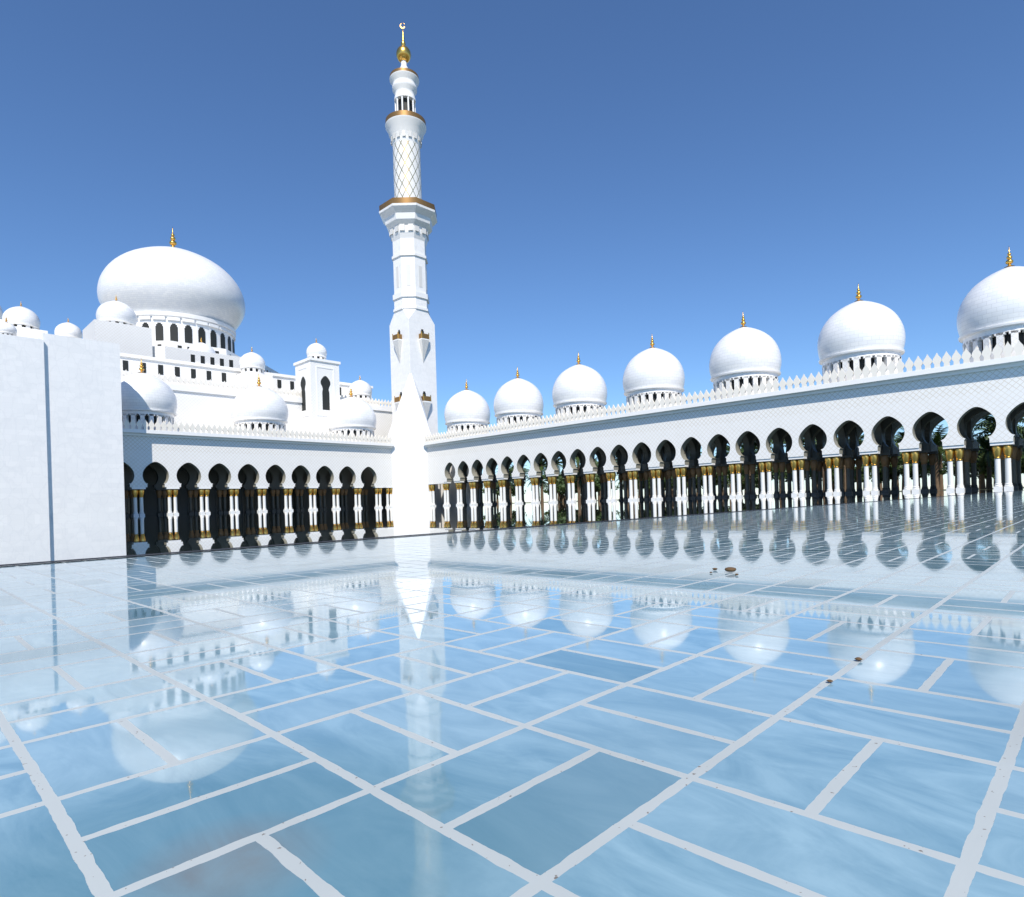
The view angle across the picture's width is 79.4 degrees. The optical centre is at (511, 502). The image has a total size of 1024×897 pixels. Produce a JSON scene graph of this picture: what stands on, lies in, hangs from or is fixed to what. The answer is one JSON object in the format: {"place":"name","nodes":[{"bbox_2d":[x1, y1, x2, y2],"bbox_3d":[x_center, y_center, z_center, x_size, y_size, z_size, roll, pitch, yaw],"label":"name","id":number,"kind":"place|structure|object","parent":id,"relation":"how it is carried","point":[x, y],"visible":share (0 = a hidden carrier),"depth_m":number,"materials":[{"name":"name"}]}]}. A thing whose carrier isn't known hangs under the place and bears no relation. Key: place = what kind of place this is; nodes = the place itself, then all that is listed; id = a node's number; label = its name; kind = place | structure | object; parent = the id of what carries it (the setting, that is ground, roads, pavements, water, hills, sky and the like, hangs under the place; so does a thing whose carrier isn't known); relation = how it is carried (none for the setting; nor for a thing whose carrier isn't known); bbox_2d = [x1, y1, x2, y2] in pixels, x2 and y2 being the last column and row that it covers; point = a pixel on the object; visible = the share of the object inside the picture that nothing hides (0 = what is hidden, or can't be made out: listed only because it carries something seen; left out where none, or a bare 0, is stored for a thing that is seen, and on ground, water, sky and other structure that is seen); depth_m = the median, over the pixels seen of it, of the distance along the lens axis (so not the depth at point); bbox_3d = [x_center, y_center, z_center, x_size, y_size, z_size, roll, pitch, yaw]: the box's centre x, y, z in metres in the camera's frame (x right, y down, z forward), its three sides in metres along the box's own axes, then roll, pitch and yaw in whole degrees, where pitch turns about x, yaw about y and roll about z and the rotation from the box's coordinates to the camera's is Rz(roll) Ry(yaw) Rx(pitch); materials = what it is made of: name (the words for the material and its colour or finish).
{"place":"outdoors","nodes":[
{"label":"outdoors","id":0,"kind":"place"},
{"bbox_2d":[0,489,1023,896],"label":"courtyard floor","id":1,"kind":"structure","parent":0,"point":[640,703],"depth_m":0.62,"materials":[{"name":"tile"}]},
{"bbox_2d":[130,487,145,515],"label":"column","id":2,"kind":"structure","parent":1,"relation":"on","point":[136,491],"depth_m":96.22,"materials":[{"name":"white stone"}]},
{"bbox_2d":[165,487,179,514],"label":"column","id":3,"kind":"structure","parent":1,"relation":"on","point":[170,491],"depth_m":99.80,"materials":[{"name":"white stone"}]},
{"bbox_2d":[197,487,210,513],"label":"column","id":4,"kind":"structure","parent":1,"relation":"on","point":[202,491],"depth_m":103.34,"materials":[{"name":"white stone"}]},
{"bbox_2d":[227,487,239,512],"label":"column","id":5,"kind":"structure","parent":1,"relation":"on","point":[233,490],"depth_m":106.74,"materials":[{"name":"white stone"}]},
{"bbox_2d":[255,487,267,511],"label":"column","id":6,"kind":"structure","parent":1,"relation":"on","point":[262,490],"depth_m":110.27,"materials":[{"name":"white stone"}]},
{"bbox_2d":[281,487,293,510],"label":"column","id":7,"kind":"structure","parent":1,"relation":"on","point":[287,490],"depth_m":113.80,"materials":[{"name":"white stone"}]},
{"bbox_2d":[306,487,317,509],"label":"column","id":8,"kind":"structure","parent":1,"relation":"on","point":[312,489],"depth_m":117.27,"materials":[{"name":"white stone"}]},
{"bbox_2d":[330,487,340,508],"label":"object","id":9,"kind":"structure","parent":1,"relation":"on","point":[334,490],"depth_m":120.78,"materials":[{"name":"white stone"}]},
{"bbox_2d":[352,486,362,508],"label":"column","id":10,"kind":"structure","parent":1,"relation":"on","point":[356,489],"depth_m":124.31,"materials":[{"name":"white stone"}]},
{"bbox_2d":[373,486,382,507],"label":"column","id":11,"kind":"structure","parent":1,"relation":"on","point":[377,489],"depth_m":127.74,"materials":[{"name":"white stone"}]},
{"bbox_2d":[385,486,392,507],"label":"column","id":12,"kind":"structure","parent":1,"relation":"on","point":[388,490],"depth_m":129.67,"materials":[{"name":"white stone"}]},
{"bbox_2d":[379,130,439,505],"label":"minaret","id":13,"kind":"object","parent":1,"relation":"on","point":[409,226],"visible":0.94,"depth_m":137.41,"materials":[{"name":"stone"}]},
{"bbox_2d":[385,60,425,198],"bbox_3d":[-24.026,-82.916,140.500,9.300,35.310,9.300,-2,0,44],"label":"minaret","id":14,"kind":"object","parent":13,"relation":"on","point":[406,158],"visible":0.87,"depth_m":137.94,"materials":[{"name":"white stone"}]},
{"bbox_2d":[379,23,436,402],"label":"minaret gold trim","id":15,"kind":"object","parent":13,"relation":"on","point":[403,52],"visible":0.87,"depth_m":137.08,"materials":[{"name":"orange"}]},
{"bbox_2d":[398,98,425,396],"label":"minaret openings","id":16,"kind":"object","parent":13,"relation":"attached to","point":[405,106],"visible":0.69,"depth_m":139.06,"materials":[{"name":"black"}]},
{"bbox_2d":[428,483,435,505],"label":"column","id":17,"kind":"structure","parent":1,"relation":"on","point":[432,492],"depth_m":129.80,"materials":[{"name":"white stone"}]},
{"bbox_2d":[443,482,450,505],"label":"column","id":18,"kind":"structure","parent":1,"relation":"on","point":[446,486],"depth_m":126.72,"materials":[{"name":"white stone"}]},
{"bbox_2d":[454,481,463,504],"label":"column","id":19,"kind":"structure","parent":1,"relation":"on","point":[459,484],"depth_m":123.87,"materials":[{"name":"white stone"}]},
{"bbox_2d":[468,480,477,504],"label":"column","id":20,"kind":"structure","parent":1,"relation":"on","point":[472,484],"depth_m":121.04,"materials":[{"name":"white stone"}]},
{"bbox_2d":[482,479,492,504],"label":"column","id":21,"kind":"structure","parent":1,"relation":"on","point":[487,483],"depth_m":118.17,"materials":[{"name":"white stone"}]},
{"bbox_2d":[497,478,507,503],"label":"column","id":22,"kind":"structure","parent":1,"relation":"on","point":[502,482],"depth_m":115.30,"materials":[{"name":"white stone"}]},
{"bbox_2d":[0,490,1022,565],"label":"drain slot","id":23,"kind":"object","parent":1,"relation":"on","point":[367,538],"visible":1,"depth_m":3.67,"materials":[{"name":"black metal"}]},
{"bbox_2d":[0,316,1023,519],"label":"mosque walls","id":24,"kind":"structure","parent":1,"relation":"on","point":[70,447],"depth_m":90.23,"materials":[{"name":"stone"}]},
{"bbox_2d":[0,246,1023,441],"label":"domes","id":25,"kind":"structure","parent":24,"relation":"on","point":[168,281],"depth_m":111.50,"materials":[{"name":"white stone"}]},
{"bbox_2d":[5,226,1014,396],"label":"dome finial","id":26,"kind":"object","parent":25,"relation":"on","point":[1008,262],"visible":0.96,"depth_m":101.89,"materials":[{"name":"orange"}]},
{"bbox_2d":[2,321,1023,513],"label":"windows","id":27,"kind":"structure","parent":24,"relation":"on","point":[325,382],"depth_m":126.82,"materials":[{"name":"black"}]},
{"bbox_2d":[512,477,523,503],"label":"column","id":28,"kind":"structure","parent":1,"relation":"on","point":[517,481],"depth_m":112.46,"materials":[{"name":"white stone"}]},
{"bbox_2d":[529,475,540,502],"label":"column","id":29,"kind":"structure","parent":1,"relation":"on","point":[535,481],"depth_m":109.62,"materials":[{"name":"white stone"}]},
{"bbox_2d":[546,474,557,502],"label":"column","id":30,"kind":"structure","parent":1,"relation":"on","point":[553,479],"depth_m":106.71,"materials":[{"name":"white stone"}]},
{"bbox_2d":[564,473,576,501],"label":"column","id":31,"kind":"structure","parent":1,"relation":"on","point":[570,477],"depth_m":103.88,"materials":[{"name":"white stone"}]},
{"bbox_2d":[584,471,596,501],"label":"column","id":32,"kind":"structure","parent":1,"relation":"on","point":[590,475],"depth_m":101.05,"materials":[{"name":"white stone"}]},
{"bbox_2d":[604,470,617,500],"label":"column","id":33,"kind":"structure","parent":1,"relation":"on","point":[610,474],"depth_m":98.18,"materials":[{"name":"white stone"}]},
{"bbox_2d":[626,468,639,499],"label":"column","id":34,"kind":"structure","parent":1,"relation":"on","point":[632,472],"depth_m":95.32,"materials":[{"name":"white stone"}]},
{"bbox_2d":[649,467,662,499],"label":"column","id":35,"kind":"structure","parent":1,"relation":"on","point":[656,471],"depth_m":92.53,"materials":[{"name":"white stone"}]},
{"bbox_2d":[673,465,687,498],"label":"column","id":36,"kind":"structure","parent":1,"relation":"on","point":[680,470],"depth_m":89.64,"materials":[{"name":"white stone"}]},
{"bbox_2d":[699,463,714,497],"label":"column","id":37,"kind":"structure","parent":1,"relation":"on","point":[706,468],"depth_m":86.85,"materials":[{"name":"white stone"}]},
{"bbox_2d":[727,461,743,496],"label":"column","id":38,"kind":"structure","parent":1,"relation":"on","point":[734,465],"depth_m":83.92,"materials":[{"name":"white stone"}]},
{"bbox_2d":[453,488,1023,505],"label":"arcade floor side","id":39,"kind":"structure","parent":1,"relation":"on","point":[824,494],"depth_m":79.16,"materials":[{"name":"grey"}]},
{"bbox_2d":[581,474,590,501],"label":"column","id":40,"kind":"structure","parent":39,"relation":"on","point":[585,486],"depth_m":107.66,"materials":[{"name":"grey stone"}]},
{"bbox_2d":[600,472,606,500],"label":"column","id":41,"kind":"structure","parent":39,"relation":"on","point":[604,478],"depth_m":104.80,"materials":[{"name":"grey stone"}]},
{"bbox_2d":[617,472,623,500],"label":"column","id":42,"kind":"structure","parent":39,"relation":"on","point":[620,476],"depth_m":108.23,"materials":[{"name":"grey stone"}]},
{"bbox_2d":[621,471,628,499],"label":"column","id":43,"kind":"structure","parent":39,"relation":"on","point":[625,475],"depth_m":101.92,"materials":[{"name":"grey stone"}]},
{"bbox_2d":[638,471,645,499],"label":"column","id":44,"kind":"structure","parent":39,"relation":"on","point":[641,475],"depth_m":105.34,"materials":[{"name":"grey stone"}]},
{"bbox_2d":[642,469,652,499],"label":"column","id":45,"kind":"structure","parent":39,"relation":"on","point":[647,474],"depth_m":99.00,"materials":[{"name":"grey stone"}]},
{"bbox_2d":[661,469,667,498],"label":"column","id":46,"kind":"structure","parent":39,"relation":"on","point":[663,474],"depth_m":102.34,"materials":[{"name":"grey stone"}]},
{"bbox_2d":[665,467,676,498],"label":"column","id":47,"kind":"structure","parent":39,"relation":"on","point":[670,471],"depth_m":96.02,"materials":[{"name":"grey stone"}]},
{"bbox_2d":[686,468,691,497],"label":"column","id":48,"kind":"structure","parent":39,"relation":"on","point":[688,473],"depth_m":99.09,"materials":[{"name":"grey stone"}]},
{"bbox_2d":[689,466,701,497],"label":"column","id":49,"kind":"structure","parent":39,"relation":"on","point":[694,470],"depth_m":93.06,"materials":[{"name":"grey stone"}]},
{"bbox_2d":[706,466,716,497],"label":"column","id":50,"kind":"structure","parent":39,"relation":"on","point":[714,481],"depth_m":96.24,"materials":[{"name":"grey stone"}]},
{"bbox_2d":[714,464,728,497],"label":"column","id":51,"kind":"structure","parent":39,"relation":"on","point":[721,469],"depth_m":90.21,"materials":[{"name":"grey stone"}]},
{"bbox_2d":[741,462,757,496],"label":"column","id":52,"kind":"structure","parent":39,"relation":"on","point":[747,467],"depth_m":87.28,"materials":[{"name":"grey stone"}]},
{"bbox_2d":[755,463,766,495],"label":"column","id":53,"kind":"structure","parent":39,"relation":"on","point":[758,469],"depth_m":91.09,"materials":[{"name":"grey stone"}]},
{"bbox_2d":[772,460,786,495],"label":"column","id":54,"kind":"structure","parent":39,"relation":"on","point":[777,465],"depth_m":84.44,"materials":[{"name":"grey stone"}]},
{"bbox_2d":[785,461,798,494],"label":"column","id":55,"kind":"structure","parent":39,"relation":"on","point":[788,470],"depth_m":88.23,"materials":[{"name":"grey stone"}]},
{"bbox_2d":[804,457,818,494],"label":"column","id":56,"kind":"structure","parent":39,"relation":"on","point":[813,463],"depth_m":81.54,"materials":[{"name":"grey stone"}]},
{"bbox_2d":[817,459,826,494],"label":"column","id":57,"kind":"structure","parent":39,"relation":"on","point":[820,464],"depth_m":85.25,"materials":[{"name":"grey stone"}]},
{"bbox_2d":[839,455,852,493],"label":"column","id":58,"kind":"structure","parent":39,"relation":"on","point":[846,460],"depth_m":78.60,"materials":[{"name":"grey stone"}]},
{"bbox_2d":[850,456,862,493],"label":"column","id":59,"kind":"structure","parent":39,"relation":"on","point":[858,462],"depth_m":82.04,"materials":[{"name":"grey stone"}]},
{"bbox_2d":[877,452,889,492],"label":"column","id":60,"kind":"structure","parent":39,"relation":"on","point":[884,458],"depth_m":75.68,"materials":[{"name":"grey stone"}]},
{"bbox_2d":[887,454,899,491],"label":"column","id":61,"kind":"structure","parent":39,"relation":"on","point":[893,459],"depth_m":79.11,"materials":[{"name":"grey stone"}]},
{"bbox_2d":[910,450,929,491],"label":"column","id":62,"kind":"structure","parent":39,"relation":"on","point":[923,456],"depth_m":72.78,"materials":[{"name":"grey stone"}]},
{"bbox_2d":[921,451,937,490],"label":"column","id":63,"kind":"structure","parent":39,"relation":"on","point":[932,456],"depth_m":76.21,"materials":[{"name":"grey stone"}]},
{"bbox_2d":[954,447,972,490],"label":"column","id":64,"kind":"structure","parent":39,"relation":"on","point":[966,459],"depth_m":69.94,"materials":[{"name":"grey stone"}]},
{"bbox_2d":[962,448,978,489],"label":"column","id":65,"kind":"structure","parent":39,"relation":"on","point":[973,462],"depth_m":73.36,"materials":[{"name":"grey stone"}]},
{"bbox_2d":[1001,443,1018,488],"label":"column","id":66,"kind":"structure","parent":39,"relation":"on","point":[1013,463],"depth_m":67.09,"materials":[{"name":"grey stone"}]},
{"bbox_2d":[1016,445,1023,488],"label":"column","id":67,"kind":"structure","parent":39,"relation":"on","point":[1018,466],"depth_m":70.48,"materials":[{"name":"grey stone"}]},
{"bbox_2d":[757,459,773,495],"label":"column","id":68,"kind":"structure","parent":1,"relation":"on","point":[764,463],"depth_m":81.12,"materials":[{"name":"white stone"}]},
{"bbox_2d":[710,567,862,681],"bbox_3d":[0.462,0.178,1.154,0.071,0.013,1.048,-2,0,11],"label":"floor debris","id":69,"kind":"object","parent":1,"relation":"on","point":[730,569],"visible":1,"depth_m":1.60,"materials":[{"name":"brown"}]},
{"bbox_2d":[788,456,806,495],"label":"column","id":70,"kind":"structure","parent":1,"relation":"on","point":[799,462],"depth_m":78.29,"materials":[{"name":"white stone"}]},
{"bbox_2d":[823,454,841,494],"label":"column","id":71,"kind":"structure","parent":1,"relation":"on","point":[830,460],"depth_m":75.45,"materials":[{"name":"white stone"}]},
{"bbox_2d":[860,451,879,492],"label":"column","id":72,"kind":"structure","parent":1,"relation":"on","point":[869,456],"depth_m":72.57,"materials":[{"name":"white stone"}]},
{"bbox_2d":[899,448,920,491],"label":"column","id":73,"kind":"structure","parent":1,"relation":"on","point":[914,454],"depth_m":69.71,"materials":[{"name":"white stone"}]},
{"bbox_2d":[943,445,965,490],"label":"column","id":74,"kind":"structure","parent":1,"relation":"on","point":[950,451],"depth_m":66.88,"materials":[{"name":"white stone"}]},
{"bbox_2d":[990,441,1013,489],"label":"column","id":75,"kind":"structure","parent":1,"relation":"on","point":[1006,448],"depth_m":64.03,"materials":[{"name":"white stone"}]},
{"bbox_2d":[0,0,1023,502],"label":"sky","id":76,"kind":"structure","parent":0,"point":[603,179],"materials":[{"name":"blue"}]},
{"bbox_2d":[512,487,1023,503],"bbox_3d":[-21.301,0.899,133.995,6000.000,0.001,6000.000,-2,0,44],"label":"ground","id":77,"kind":"structure","parent":0,"point":[757,495],"depth_m":168.20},
{"bbox_2d":[528,459,546,502],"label":"palm","id":78,"kind":"object","parent":77,"relation":"on","point":[542,463],"visible":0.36,"depth_m":162.09,"materials":[{"name":"green plant"}]},
{"bbox_2d":[556,475,576,493],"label":"tree","id":79,"kind":"object","parent":77,"relation":"on","point":[561,488],"visible":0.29,"depth_m":149.99,"materials":[{"name":"green plant"}]},
{"bbox_2d":[575,455,580,501],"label":"palm","id":80,"kind":"object","parent":77,"relation":"on","point":[577,460],"visible":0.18,"depth_m":135.57,"materials":[{"name":"green plant"}]},
{"bbox_2d":[594,476,603,500],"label":"tree","id":81,"kind":"object","parent":77,"relation":"on","point":[597,484],"visible":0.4,"depth_m":140.54,"materials":[{"name":"green plant"}]},
{"bbox_2d":[854,464,882,490],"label":"tree","id":82,"kind":"object","parent":77,"relation":"on","point":[862,470],"visible":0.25,"depth_m":103.80,"materials":[{"name":"green plant"}]},
{"bbox_2d":[894,431,904,489],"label":"palm","id":83,"kind":"object","parent":77,"relation":"on","point":[900,435],"visible":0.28,"depth_m":90.22,"materials":[{"name":"green plant"}]},
{"bbox_2d":[890,446,929,491],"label":"tree","id":84,"kind":"object","parent":77,"relation":"on","point":[900,464],"visible":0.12,"depth_m":98.27,"materials":[{"name":"green plant"}]},
{"bbox_2d":[897,458,946,479],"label":"tree","id":85,"kind":"object","parent":77,"relation":"on","point":[943,471],"visible":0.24,"depth_m":97.08,"materials":[{"name":"green plant"}]},
{"bbox_2d":[911,424,946,490],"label":"palm","id":86,"kind":"object","parent":77,"relation":"on","point":[936,438],"visible":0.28,"depth_m":92.00,"materials":[{"name":"green plant"}]},
{"bbox_2d":[938,439,946,490],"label":"palm","id":87,"kind":"object","parent":77,"relation":"on","point":[941,475],"visible":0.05,"depth_m":99.33,"materials":[{"name":"green plant"}]},
{"bbox_2d":[970,446,994,488],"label":"tree","id":88,"kind":"object","parent":77,"relation":"on","point":[982,479],"visible":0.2,"depth_m":95.36,"materials":[{"name":"green plant"}]},
{"bbox_2d":[973,419,1017,483],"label":"palm","id":89,"kind":"object","parent":77,"relation":"on","point":[980,428],"visible":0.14,"depth_m":106.55,"materials":[{"name":"green plant"}]},
{"bbox_2d":[970,434,1021,488],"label":"palm","id":90,"kind":"object","parent":77,"relation":"on","point":[987,453],"visible":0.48,"depth_m":79.68,"materials":[{"name":"green plant"}]},
{"bbox_2d":[973,415,1023,445],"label":"palm","id":91,"kind":"object","parent":77,"relation":"on","point":[991,421],"visible":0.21,"depth_m":77.71,"materials":[{"name":"green plant"}]},
{"label":"arcade hall floor","id":92,"kind":"object","parent":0,"visible":0},
{"bbox_2d":[124,489,133,515],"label":"column","id":93,"kind":"structure","parent":92,"relation":"on","point":[127,492],"depth_m":99.98,"materials":[{"name":"grey stone"}]},
{"bbox_2d":[154,488,166,514],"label":"column","id":94,"kind":"structure","parent":92,"relation":"on","point":[159,493],"depth_m":103.41,"materials":[{"name":"grey stone"}]},
{"bbox_2d":[186,488,198,513],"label":"column","id":95,"kind":"structure","parent":92,"relation":"on","point":[192,491],"depth_m":106.96,"materials":[{"name":"grey stone"}]},
{"bbox_2d":[215,488,228,512],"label":"column","id":96,"kind":"structure","parent":92,"relation":"on","point":[221,492],"depth_m":110.45,"materials":[{"name":"grey stone"}]},
{"bbox_2d":[243,488,255,511],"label":"column","id":97,"kind":"structure","parent":92,"relation":"on","point":[248,491],"depth_m":114.00,"materials":[{"name":"grey stone"}]},
{"bbox_2d":[269,488,280,510],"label":"column","id":98,"kind":"structure","parent":92,"relation":"on","point":[274,491],"depth_m":117.52,"materials":[{"name":"grey stone"}]},
{"bbox_2d":[293,488,304,510],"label":"column","id":99,"kind":"structure","parent":92,"relation":"on","point":[298,491],"depth_m":120.94,"materials":[{"name":"grey stone"}]},
{"bbox_2d":[316,488,327,509],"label":"column","id":100,"kind":"structure","parent":92,"relation":"on","point":[321,491],"depth_m":124.45,"materials":[{"name":"grey stone"}]},
{"bbox_2d":[340,488,348,508],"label":"column","id":101,"kind":"structure","parent":92,"relation":"on","point":[344,491],"depth_m":128.03,"materials":[{"name":"grey stone"}]},
{"bbox_2d":[361,487,368,507],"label":"column","id":102,"kind":"structure","parent":92,"relation":"on","point":[364,490],"depth_m":131.60,"materials":[{"name":"grey stone"}]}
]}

